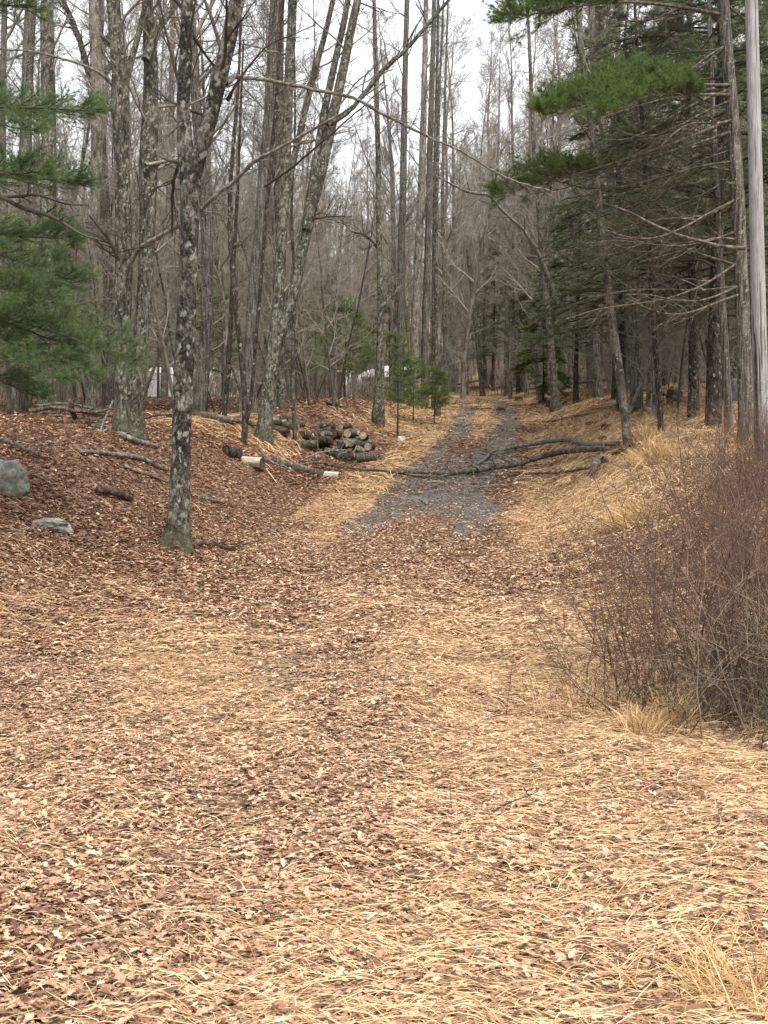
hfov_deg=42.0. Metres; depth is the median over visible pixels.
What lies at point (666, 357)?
sapling
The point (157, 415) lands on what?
fallen branch
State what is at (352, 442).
log
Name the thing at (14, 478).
boulder
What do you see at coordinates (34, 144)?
bare tree
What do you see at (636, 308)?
sapling
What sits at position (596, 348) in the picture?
bare tree
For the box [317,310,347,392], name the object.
sapling
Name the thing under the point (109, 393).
bare tree
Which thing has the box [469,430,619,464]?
fallen branch
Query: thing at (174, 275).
sapling
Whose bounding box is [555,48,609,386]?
bare tree
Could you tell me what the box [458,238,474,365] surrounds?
bare tree
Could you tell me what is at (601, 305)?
sapling
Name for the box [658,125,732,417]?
sapling
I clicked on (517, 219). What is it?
bare tree
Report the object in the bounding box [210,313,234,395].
sapling
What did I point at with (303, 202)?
sapling
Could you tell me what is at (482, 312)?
sapling
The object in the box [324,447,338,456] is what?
log
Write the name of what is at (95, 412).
fallen branch
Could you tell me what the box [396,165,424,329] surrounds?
bare tree
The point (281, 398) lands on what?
bare tree
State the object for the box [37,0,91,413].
bare tree
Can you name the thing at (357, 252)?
bare tree
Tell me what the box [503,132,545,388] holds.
bare tree
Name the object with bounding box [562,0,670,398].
bare tree
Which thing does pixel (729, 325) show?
sapling
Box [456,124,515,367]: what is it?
bare tree
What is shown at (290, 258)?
sapling
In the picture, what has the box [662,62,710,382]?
bare tree
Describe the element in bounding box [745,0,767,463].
utility pole
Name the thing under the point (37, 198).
bare tree
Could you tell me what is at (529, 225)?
bare tree
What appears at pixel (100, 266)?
sapling
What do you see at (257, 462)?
log
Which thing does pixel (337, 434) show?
log
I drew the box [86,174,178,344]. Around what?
sapling
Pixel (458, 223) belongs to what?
bare tree
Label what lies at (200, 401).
bare tree
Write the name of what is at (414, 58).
sky
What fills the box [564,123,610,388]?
bare tree
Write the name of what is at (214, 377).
sapling
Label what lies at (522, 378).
bare tree
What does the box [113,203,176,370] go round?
sapling
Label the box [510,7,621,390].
bare tree
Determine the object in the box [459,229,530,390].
hemlock tree
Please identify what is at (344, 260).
bare tree
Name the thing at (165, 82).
bare tree
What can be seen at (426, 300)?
bare tree
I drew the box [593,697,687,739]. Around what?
grass tuft
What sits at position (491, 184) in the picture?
bare tree
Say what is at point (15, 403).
bare tree
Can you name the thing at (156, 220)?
sapling
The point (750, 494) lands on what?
bramble bush
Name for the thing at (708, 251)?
sapling
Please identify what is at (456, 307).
bare tree
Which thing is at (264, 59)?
bare tree
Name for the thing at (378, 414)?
bare tree
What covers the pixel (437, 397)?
young pine
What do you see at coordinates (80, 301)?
sapling
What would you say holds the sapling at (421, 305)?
on the ground at (474, 502)
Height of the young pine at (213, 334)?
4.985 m
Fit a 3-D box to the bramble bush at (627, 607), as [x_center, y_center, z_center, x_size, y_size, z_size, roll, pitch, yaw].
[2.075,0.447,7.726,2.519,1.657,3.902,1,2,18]
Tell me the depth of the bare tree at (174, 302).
54.45 m
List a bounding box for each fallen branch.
[0,429,59,458]
[28,402,111,413]
[35,400,113,412]
[49,405,113,417]
[54,404,113,421]
[74,396,113,414]
[79,450,170,471]
[89,420,170,447]
[99,400,113,431]
[124,464,167,482]
[145,408,197,418]
[191,493,235,504]
[259,448,296,472]
[300,436,385,461]
[300,449,451,480]
[358,445,607,475]
[457,377,530,389]
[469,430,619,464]
[495,465,589,476]
[529,378,700,405]
[542,413,589,422]
[628,399,651,410]
[629,405,640,414]
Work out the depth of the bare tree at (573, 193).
40.44 m
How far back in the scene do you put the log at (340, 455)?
24.42 m
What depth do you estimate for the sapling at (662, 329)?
40.68 m
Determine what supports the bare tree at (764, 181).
on the ground at (474, 502)
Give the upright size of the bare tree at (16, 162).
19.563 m
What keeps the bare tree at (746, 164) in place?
on the ground at (474, 502)
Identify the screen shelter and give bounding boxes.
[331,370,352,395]
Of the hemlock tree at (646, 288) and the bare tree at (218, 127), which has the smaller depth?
the bare tree at (218, 127)
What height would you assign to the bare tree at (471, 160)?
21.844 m
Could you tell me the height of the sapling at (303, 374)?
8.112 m
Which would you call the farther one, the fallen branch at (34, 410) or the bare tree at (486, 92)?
the bare tree at (486, 92)
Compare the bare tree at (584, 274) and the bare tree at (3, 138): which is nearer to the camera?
the bare tree at (3, 138)
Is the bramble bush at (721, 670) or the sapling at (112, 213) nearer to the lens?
the bramble bush at (721, 670)
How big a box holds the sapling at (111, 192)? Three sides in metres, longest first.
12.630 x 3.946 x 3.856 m
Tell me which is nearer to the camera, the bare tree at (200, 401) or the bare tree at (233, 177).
the bare tree at (200, 401)
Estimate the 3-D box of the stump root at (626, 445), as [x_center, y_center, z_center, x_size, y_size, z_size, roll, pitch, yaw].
[5.024,-1.351,19.905,0.494,0.460,0.993,-1,2,-25]
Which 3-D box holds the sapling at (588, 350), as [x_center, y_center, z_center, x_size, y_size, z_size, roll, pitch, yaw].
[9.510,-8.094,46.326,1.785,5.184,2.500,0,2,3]
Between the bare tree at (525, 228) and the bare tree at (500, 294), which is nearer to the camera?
the bare tree at (525, 228)
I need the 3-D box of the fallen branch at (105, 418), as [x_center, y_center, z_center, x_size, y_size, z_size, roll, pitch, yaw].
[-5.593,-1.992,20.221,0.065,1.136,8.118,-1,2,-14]
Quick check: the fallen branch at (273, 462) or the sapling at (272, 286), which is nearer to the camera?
the fallen branch at (273, 462)
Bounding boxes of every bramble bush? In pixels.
[476,409,767,746]
[484,464,767,716]
[499,506,767,747]
[514,365,767,654]
[536,596,767,750]
[616,365,767,535]
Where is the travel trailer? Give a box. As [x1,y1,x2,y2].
[148,367,240,396]
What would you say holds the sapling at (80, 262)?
on the ground at (474, 502)
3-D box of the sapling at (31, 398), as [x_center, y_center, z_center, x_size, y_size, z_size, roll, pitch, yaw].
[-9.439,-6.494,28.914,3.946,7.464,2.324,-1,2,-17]
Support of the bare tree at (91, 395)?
on the ground at (474, 502)
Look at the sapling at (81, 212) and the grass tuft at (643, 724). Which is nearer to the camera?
the grass tuft at (643, 724)
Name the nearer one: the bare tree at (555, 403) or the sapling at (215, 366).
the bare tree at (555, 403)
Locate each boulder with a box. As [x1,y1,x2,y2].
[0,459,29,495]
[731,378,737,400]
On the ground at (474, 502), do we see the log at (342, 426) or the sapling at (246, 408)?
the sapling at (246, 408)
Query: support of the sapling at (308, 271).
on the ground at (474, 502)
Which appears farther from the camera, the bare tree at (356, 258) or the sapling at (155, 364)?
the bare tree at (356, 258)
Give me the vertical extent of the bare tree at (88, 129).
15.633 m
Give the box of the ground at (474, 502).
[0,278,767,1023]
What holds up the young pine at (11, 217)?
on the ground at (474, 502)
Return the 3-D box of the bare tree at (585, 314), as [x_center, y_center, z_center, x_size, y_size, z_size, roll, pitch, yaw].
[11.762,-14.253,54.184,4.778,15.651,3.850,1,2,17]
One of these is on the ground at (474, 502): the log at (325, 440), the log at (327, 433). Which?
the log at (325, 440)
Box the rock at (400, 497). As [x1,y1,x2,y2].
[396,492,410,499]
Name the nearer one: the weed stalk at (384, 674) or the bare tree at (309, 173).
the weed stalk at (384, 674)
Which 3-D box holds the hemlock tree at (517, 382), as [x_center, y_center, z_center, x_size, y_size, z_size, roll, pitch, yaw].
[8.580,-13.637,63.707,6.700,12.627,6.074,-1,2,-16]
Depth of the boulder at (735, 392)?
29.63 m
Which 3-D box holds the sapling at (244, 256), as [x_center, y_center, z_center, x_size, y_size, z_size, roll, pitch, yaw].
[-4.518,-9.556,33.229,3.795,12.428,3.883,-14,13,15]
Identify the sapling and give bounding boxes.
[0,1,111,332]
[0,11,106,403]
[0,153,113,412]
[0,229,36,412]
[10,137,102,403]
[34,139,104,367]
[34,172,158,408]
[39,52,137,401]
[45,0,203,399]
[58,130,136,342]
[61,182,99,393]
[65,168,173,409]
[65,252,100,385]
[67,21,175,397]
[72,45,222,367]
[75,187,133,359]
[84,1,200,324]
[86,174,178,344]
[98,124,178,402]
[109,77,241,392]
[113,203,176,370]
[113,216,165,353]
[131,214,178,374]
[132,113,214,362]
[145,63,283,395]
[152,169,215,374]
[154,274,221,412]
[166,23,311,355]
[177,148,271,368]
[197,0,291,446]
[199,132,271,377]
[206,4,268,415]
[209,357,219,397]
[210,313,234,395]
[211,135,272,366]
[213,215,251,380]
[213,245,271,382]
[216,155,297,383]
[219,308,269,375]
[223,184,262,365]
[224,150,319,405]
[235,158,311,393]
[239,81,339,401]
[244,217,285,356]
[245,179,365,397]
[257,309,270,400]
[259,32,368,358]
[260,167,317,365]
[260,261,320,401]
[261,7,325,440]
[268,115,358,408]
[285,343,301,398]
[286,220,330,398]
[286,232,325,351]
[287,184,342,394]
[310,227,345,391]
[311,247,363,395]
[317,220,395,397]
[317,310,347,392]
[331,221,374,344]
[334,150,399,387]
[356,265,376,359]
[362,265,410,374]
[366,218,413,371]
[367,205,440,359]
[386,229,441,365]
[431,258,466,362]
[446,236,500,379]
[508,294,573,402]
[548,224,584,379]
[576,223,642,356]
[580,291,603,372]
[602,166,678,375]
[628,70,766,410]
[632,164,727,377]
[633,266,668,386]
[635,109,677,384]
[643,291,698,387]
[646,310,687,400]
[647,276,703,381]
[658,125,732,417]
[661,307,687,386]
[662,275,682,383]
[669,54,748,393]
[699,212,766,378]
[711,38,767,372]
[725,252,767,381]
[729,116,745,355]
[729,163,767,359]
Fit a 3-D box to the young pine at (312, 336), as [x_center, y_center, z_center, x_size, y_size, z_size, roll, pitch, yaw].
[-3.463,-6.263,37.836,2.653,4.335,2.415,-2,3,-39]
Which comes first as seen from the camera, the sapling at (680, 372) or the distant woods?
the sapling at (680, 372)
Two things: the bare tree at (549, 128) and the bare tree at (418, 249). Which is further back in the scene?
the bare tree at (549, 128)
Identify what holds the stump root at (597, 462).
on the ground at (474, 502)
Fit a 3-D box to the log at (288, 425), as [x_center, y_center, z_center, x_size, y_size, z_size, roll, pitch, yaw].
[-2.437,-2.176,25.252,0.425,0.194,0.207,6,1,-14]
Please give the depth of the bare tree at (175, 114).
52.80 m
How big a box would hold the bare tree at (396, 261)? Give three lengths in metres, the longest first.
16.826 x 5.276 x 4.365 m
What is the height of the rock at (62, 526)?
0.206 m
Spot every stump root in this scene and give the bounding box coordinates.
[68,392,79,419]
[192,539,251,552]
[588,455,610,477]
[611,434,644,455]
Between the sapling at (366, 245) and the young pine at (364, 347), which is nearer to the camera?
the young pine at (364, 347)
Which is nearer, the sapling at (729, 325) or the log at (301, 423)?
the log at (301, 423)
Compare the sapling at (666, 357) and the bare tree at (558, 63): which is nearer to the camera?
the sapling at (666, 357)
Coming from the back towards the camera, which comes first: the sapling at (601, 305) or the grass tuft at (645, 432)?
the sapling at (601, 305)
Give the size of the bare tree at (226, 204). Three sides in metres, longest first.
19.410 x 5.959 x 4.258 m
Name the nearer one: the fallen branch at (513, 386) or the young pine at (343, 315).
the young pine at (343, 315)
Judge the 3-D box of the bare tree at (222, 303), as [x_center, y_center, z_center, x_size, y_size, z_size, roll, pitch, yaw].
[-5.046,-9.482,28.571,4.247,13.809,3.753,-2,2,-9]
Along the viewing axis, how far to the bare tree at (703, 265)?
27.71 m
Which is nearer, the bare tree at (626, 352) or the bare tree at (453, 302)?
the bare tree at (626, 352)
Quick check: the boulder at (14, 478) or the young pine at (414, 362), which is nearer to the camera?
the boulder at (14, 478)
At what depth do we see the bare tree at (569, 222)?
63.92 m
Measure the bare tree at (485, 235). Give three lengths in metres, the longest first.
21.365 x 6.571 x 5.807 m
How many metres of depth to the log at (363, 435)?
24.78 m
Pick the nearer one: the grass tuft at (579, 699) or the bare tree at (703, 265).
the grass tuft at (579, 699)
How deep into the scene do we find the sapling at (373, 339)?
48.97 m
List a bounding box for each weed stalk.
[380,643,387,698]
[506,653,513,716]
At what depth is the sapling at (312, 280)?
34.14 m
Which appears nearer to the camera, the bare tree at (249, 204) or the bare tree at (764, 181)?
the bare tree at (764, 181)
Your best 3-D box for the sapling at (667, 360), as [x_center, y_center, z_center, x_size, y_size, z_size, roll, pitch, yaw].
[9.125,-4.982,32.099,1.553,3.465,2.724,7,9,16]
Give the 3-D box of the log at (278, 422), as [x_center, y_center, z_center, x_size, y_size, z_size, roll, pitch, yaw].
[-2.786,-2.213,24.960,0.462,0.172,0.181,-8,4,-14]
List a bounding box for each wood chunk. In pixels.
[327,400,339,406]
[585,421,602,425]
[601,423,611,430]
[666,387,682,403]
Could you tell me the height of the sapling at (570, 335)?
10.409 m
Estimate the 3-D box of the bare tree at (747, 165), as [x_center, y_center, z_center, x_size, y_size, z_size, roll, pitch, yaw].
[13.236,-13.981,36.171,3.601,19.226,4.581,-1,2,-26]
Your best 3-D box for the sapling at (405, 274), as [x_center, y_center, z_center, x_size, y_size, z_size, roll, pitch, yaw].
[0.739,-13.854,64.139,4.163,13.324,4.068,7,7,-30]
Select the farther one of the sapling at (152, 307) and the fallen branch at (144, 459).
the sapling at (152, 307)
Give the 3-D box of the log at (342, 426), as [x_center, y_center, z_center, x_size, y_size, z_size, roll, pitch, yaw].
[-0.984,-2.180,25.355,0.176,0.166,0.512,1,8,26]
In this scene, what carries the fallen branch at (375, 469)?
on the ground at (474, 502)
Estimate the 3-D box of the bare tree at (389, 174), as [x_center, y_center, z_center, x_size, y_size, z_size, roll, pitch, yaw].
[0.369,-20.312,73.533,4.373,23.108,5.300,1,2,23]
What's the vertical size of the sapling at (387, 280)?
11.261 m
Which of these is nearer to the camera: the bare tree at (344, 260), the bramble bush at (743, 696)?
the bramble bush at (743, 696)
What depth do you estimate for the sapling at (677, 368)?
35.22 m
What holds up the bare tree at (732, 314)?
on the ground at (474, 502)
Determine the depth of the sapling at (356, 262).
77.72 m
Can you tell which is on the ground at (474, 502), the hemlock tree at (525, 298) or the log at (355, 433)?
the hemlock tree at (525, 298)
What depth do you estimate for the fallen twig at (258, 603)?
10.13 m
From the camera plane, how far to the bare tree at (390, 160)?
46.04 m
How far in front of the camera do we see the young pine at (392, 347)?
30.80 m
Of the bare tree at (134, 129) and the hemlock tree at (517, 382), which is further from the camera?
the hemlock tree at (517, 382)
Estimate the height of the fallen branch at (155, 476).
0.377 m
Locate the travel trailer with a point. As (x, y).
(153, 393)
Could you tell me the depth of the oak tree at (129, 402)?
17.45 m
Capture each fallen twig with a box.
[230,594,283,607]
[453,790,573,816]
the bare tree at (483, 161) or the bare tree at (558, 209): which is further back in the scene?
the bare tree at (483, 161)
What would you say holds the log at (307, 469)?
on the ground at (474, 502)
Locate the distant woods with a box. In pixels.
[7,119,710,365]
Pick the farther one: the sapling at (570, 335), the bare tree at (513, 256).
the bare tree at (513, 256)
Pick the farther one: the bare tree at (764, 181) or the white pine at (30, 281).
the bare tree at (764, 181)
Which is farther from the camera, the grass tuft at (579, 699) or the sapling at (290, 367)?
the sapling at (290, 367)
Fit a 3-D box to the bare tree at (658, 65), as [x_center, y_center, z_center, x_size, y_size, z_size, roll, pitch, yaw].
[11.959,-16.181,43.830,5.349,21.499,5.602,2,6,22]
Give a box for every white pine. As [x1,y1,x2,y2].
[0,0,159,409]
[479,0,767,444]
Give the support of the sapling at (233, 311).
on the ground at (474, 502)
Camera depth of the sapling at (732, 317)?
39.51 m
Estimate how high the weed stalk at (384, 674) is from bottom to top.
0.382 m
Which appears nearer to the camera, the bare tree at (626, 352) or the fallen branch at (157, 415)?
the fallen branch at (157, 415)
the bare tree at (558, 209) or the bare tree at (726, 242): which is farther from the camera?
the bare tree at (558, 209)
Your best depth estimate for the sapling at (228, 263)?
31.16 m
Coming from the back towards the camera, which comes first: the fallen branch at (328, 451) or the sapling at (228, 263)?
the sapling at (228, 263)
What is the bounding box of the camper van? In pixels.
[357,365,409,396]
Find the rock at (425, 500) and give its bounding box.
[421,497,428,503]
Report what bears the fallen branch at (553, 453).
on the ground at (474, 502)
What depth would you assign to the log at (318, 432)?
24.87 m
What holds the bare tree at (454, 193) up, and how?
on the ground at (474, 502)
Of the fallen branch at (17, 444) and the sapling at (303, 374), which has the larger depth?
the sapling at (303, 374)
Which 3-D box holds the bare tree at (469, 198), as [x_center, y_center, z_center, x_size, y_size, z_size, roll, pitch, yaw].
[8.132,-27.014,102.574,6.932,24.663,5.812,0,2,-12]
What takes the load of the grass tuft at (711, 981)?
on the ground at (474, 502)
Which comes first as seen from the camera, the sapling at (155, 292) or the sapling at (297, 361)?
the sapling at (297, 361)
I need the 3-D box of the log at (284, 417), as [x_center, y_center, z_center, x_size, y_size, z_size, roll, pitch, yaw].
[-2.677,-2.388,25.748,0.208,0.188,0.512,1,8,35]
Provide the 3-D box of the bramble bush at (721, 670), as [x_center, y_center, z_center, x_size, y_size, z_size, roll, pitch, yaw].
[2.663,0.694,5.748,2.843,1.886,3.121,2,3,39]
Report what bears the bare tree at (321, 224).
on the ground at (474, 502)
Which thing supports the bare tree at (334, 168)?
on the ground at (474, 502)
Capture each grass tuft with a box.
[479,656,657,725]
[507,612,724,730]
[558,488,678,542]
[587,897,767,1022]
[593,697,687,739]
[611,679,730,731]
[615,434,712,472]
[620,422,669,444]
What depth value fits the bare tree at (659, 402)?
22.07 m
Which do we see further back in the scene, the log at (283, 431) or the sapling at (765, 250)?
the sapling at (765, 250)
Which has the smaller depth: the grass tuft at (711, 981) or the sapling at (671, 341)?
the grass tuft at (711, 981)
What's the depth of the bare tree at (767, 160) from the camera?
29.17 m
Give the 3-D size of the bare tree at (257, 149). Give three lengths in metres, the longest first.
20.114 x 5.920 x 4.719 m
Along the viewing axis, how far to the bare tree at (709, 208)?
39.94 m
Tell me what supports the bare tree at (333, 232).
on the ground at (474, 502)
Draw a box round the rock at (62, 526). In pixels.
[31,518,73,533]
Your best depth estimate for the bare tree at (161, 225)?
82.12 m
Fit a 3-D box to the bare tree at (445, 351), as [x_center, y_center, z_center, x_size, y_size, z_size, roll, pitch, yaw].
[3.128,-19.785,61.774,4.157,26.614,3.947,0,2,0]
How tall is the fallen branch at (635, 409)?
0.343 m
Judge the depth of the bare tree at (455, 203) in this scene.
116.66 m
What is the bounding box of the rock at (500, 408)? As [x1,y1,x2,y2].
[496,407,505,410]
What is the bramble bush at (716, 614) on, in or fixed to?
on the ground at (474, 502)
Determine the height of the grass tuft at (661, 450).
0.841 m
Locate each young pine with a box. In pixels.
[0,203,78,414]
[15,228,104,411]
[132,268,198,397]
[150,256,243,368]
[195,282,261,390]
[263,292,335,399]
[288,269,354,396]
[290,280,344,397]
[310,297,384,396]
[329,293,373,370]
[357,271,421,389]
[365,328,427,436]
[391,355,433,421]
[410,363,457,423]
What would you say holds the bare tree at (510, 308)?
on the ground at (474, 502)
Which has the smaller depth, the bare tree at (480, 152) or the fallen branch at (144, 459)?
the fallen branch at (144, 459)
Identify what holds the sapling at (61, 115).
on the ground at (474, 502)
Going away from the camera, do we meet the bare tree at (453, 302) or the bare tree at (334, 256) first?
the bare tree at (334, 256)
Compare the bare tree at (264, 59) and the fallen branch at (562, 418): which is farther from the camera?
the bare tree at (264, 59)
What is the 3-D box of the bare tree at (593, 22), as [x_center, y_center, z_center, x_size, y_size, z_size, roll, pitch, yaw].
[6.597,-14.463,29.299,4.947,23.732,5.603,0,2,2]
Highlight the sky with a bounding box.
[0,0,762,275]
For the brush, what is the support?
on the ground at (474, 502)
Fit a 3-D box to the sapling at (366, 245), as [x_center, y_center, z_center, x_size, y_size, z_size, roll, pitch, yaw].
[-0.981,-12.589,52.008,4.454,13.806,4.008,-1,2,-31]
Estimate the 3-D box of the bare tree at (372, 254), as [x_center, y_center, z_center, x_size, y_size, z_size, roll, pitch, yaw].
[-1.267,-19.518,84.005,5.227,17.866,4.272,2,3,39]
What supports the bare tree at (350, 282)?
on the ground at (474, 502)
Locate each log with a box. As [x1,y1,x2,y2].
[95,486,132,501]
[193,405,274,428]
[221,445,242,458]
[241,456,265,467]
[268,456,324,476]
[273,419,281,425]
[273,425,289,435]
[275,415,288,420]
[281,421,291,429]
[290,421,304,426]
[297,440,317,448]
[298,430,312,439]
[313,426,331,435]
[313,436,333,444]
[318,444,332,447]
[319,423,335,428]
[320,431,332,435]
[323,471,339,478]
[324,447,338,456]
[332,429,341,438]
[335,450,354,458]
[336,439,351,448]
[338,423,351,429]
[343,429,354,437]
[343,430,359,437]
[343,438,352,446]
[348,438,356,446]
[351,440,366,447]
[354,445,368,452]
[356,451,376,462]
[358,431,368,439]
[364,442,375,450]
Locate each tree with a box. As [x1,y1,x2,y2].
[0,0,72,412]
[0,0,113,403]
[0,0,427,440]
[0,64,40,386]
[3,0,36,412]
[4,124,18,376]
[7,0,137,401]
[7,30,86,298]
[11,54,62,248]
[32,0,179,388]
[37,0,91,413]
[55,0,174,407]
[55,72,88,312]
[65,162,102,397]
[66,1,160,355]
[68,0,113,404]
[72,27,160,278]
[93,0,297,412]
[105,0,260,381]
[108,10,174,397]
[123,0,600,555]
[126,1,228,361]
[135,0,275,412]
[135,55,200,374]
[153,108,178,364]
[155,52,223,378]
[159,0,210,397]
[171,129,243,375]
[197,115,227,334]
[209,105,253,350]
[210,0,330,365]
[211,166,242,322]
[213,0,345,409]
[214,80,297,397]
[214,104,254,364]
[215,0,327,408]
[217,0,449,445]
[225,0,321,397]
[235,0,286,414]
[238,107,289,376]
[271,71,340,388]
[272,107,348,397]
[272,127,336,394]
[287,168,330,331]
[298,120,339,382]
[299,106,387,398]
[315,210,358,371]
[317,0,431,426]
[317,171,356,362]
[328,155,375,349]
[333,113,429,400]
[337,106,395,368]
[341,189,376,351]
[346,5,431,401]
[350,202,404,382]
[351,176,389,358]
[357,74,415,363]
[362,0,434,403]
[371,209,411,329]
[373,165,395,274]
[376,144,430,362]
[380,0,470,407]
[396,0,497,415]
[396,6,483,394]
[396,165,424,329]
[398,0,467,404]
[405,166,424,308]
[407,1,503,391]
[408,0,453,407]
[410,0,464,396]
[410,143,482,362]
[411,123,492,382]
[411,176,460,388]
[429,26,533,399]
[429,203,477,394]
[430,142,507,394]
[431,149,482,374]
[431,160,469,263]
[431,181,470,390]
[433,2,569,412]
[438,247,472,342]
[439,134,524,388]
[439,138,485,303]
[448,9,520,349]
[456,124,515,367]
[458,160,500,375]
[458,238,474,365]
[459,2,549,395]
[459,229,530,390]
[460,52,519,369]
[461,238,500,388]
[466,250,485,395]
[471,200,553,393]
[475,9,567,391]
[476,131,514,361]
[480,86,545,398]
[482,73,551,385]
[483,68,578,397]
[484,159,523,383]
[487,4,587,399]
[490,204,515,382]
[497,89,556,380]
[497,242,522,352]
[502,117,543,379]
[502,218,589,387]
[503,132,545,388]
[508,109,593,367]
[509,91,558,236]
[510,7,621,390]
[510,173,663,402]
[511,4,700,411]
[511,165,568,388]
[517,5,591,387]
[517,109,602,386]
[525,119,582,369]
[529,1,631,443]
[533,0,684,412]
[537,4,652,397]
[538,0,767,427]
[551,0,627,376]
[553,0,767,419]
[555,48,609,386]
[558,18,632,386]
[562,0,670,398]
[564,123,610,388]
[565,125,609,367]
[566,1,682,402]
[567,3,706,416]
[569,52,732,385]
[576,2,707,405]
[588,1,745,391]
[603,0,705,432]
[605,5,704,357]
[618,7,767,377]
[619,2,767,370]
[655,0,767,434]
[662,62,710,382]
[666,22,730,380]
[695,6,743,377]
[704,2,767,357]
[710,42,767,377]
[728,0,767,347]
[730,39,767,353]
[747,1,767,300]
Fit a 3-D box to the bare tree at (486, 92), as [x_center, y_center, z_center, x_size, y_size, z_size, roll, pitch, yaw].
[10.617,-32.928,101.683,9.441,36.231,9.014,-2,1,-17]
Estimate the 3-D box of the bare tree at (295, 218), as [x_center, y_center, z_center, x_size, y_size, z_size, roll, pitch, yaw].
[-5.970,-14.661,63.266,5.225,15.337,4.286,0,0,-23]
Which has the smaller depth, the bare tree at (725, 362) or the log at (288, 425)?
the bare tree at (725, 362)
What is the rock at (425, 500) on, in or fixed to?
on the ground at (474, 502)
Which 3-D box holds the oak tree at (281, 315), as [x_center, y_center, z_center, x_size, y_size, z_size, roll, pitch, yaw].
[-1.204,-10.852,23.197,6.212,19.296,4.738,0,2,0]
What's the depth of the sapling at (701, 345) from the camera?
25.66 m
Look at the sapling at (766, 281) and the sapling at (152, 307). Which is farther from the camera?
the sapling at (152, 307)
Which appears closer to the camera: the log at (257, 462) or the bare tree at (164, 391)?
the log at (257, 462)
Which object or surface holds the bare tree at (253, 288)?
on the ground at (474, 502)
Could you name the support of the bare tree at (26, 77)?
on the ground at (474, 502)
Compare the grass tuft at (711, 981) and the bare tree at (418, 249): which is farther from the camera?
the bare tree at (418, 249)
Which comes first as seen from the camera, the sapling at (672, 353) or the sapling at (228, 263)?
the sapling at (228, 263)
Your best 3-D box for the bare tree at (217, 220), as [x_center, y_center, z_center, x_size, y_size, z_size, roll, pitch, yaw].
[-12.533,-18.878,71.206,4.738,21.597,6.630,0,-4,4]
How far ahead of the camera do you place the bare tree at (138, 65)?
50.57 m
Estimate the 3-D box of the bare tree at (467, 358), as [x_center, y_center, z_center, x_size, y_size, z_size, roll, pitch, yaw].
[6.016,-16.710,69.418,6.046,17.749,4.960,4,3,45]
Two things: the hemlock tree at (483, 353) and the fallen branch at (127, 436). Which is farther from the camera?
the hemlock tree at (483, 353)
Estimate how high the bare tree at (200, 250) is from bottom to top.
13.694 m
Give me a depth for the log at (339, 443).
24.77 m
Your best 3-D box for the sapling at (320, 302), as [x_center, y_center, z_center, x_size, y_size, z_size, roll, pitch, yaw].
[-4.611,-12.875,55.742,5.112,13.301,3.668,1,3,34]
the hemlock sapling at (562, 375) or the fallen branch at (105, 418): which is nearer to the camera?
the fallen branch at (105, 418)
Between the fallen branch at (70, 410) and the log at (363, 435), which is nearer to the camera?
the fallen branch at (70, 410)
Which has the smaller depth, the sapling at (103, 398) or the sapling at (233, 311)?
the sapling at (103, 398)
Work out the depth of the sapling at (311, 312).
42.09 m
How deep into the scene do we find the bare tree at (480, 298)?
75.58 m
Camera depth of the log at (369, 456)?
23.89 m
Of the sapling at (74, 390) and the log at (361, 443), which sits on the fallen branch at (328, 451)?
the log at (361, 443)
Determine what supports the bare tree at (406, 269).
on the ground at (474, 502)
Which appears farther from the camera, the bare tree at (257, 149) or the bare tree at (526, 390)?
the bare tree at (526, 390)
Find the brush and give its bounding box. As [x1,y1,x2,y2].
[0,323,736,401]
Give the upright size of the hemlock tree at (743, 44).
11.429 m
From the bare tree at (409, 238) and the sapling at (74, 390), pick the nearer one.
the sapling at (74, 390)
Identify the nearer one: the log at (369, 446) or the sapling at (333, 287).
the log at (369, 446)
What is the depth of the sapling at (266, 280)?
44.29 m
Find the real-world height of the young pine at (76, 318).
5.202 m
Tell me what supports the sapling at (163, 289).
on the ground at (474, 502)
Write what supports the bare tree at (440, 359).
on the ground at (474, 502)
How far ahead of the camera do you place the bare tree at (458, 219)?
91.07 m
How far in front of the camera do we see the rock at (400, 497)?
19.87 m
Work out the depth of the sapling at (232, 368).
36.06 m
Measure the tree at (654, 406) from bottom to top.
13.846 m
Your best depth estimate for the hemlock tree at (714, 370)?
21.87 m
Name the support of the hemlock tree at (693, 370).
on the ground at (474, 502)
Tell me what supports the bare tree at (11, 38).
on the ground at (474, 502)
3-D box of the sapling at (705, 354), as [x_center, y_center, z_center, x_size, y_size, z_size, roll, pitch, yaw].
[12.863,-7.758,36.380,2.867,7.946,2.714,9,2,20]
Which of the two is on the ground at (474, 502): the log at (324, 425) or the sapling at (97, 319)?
the sapling at (97, 319)
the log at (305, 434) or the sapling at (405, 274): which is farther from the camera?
the sapling at (405, 274)
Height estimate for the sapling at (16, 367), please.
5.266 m
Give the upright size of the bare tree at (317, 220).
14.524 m
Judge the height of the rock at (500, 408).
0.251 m

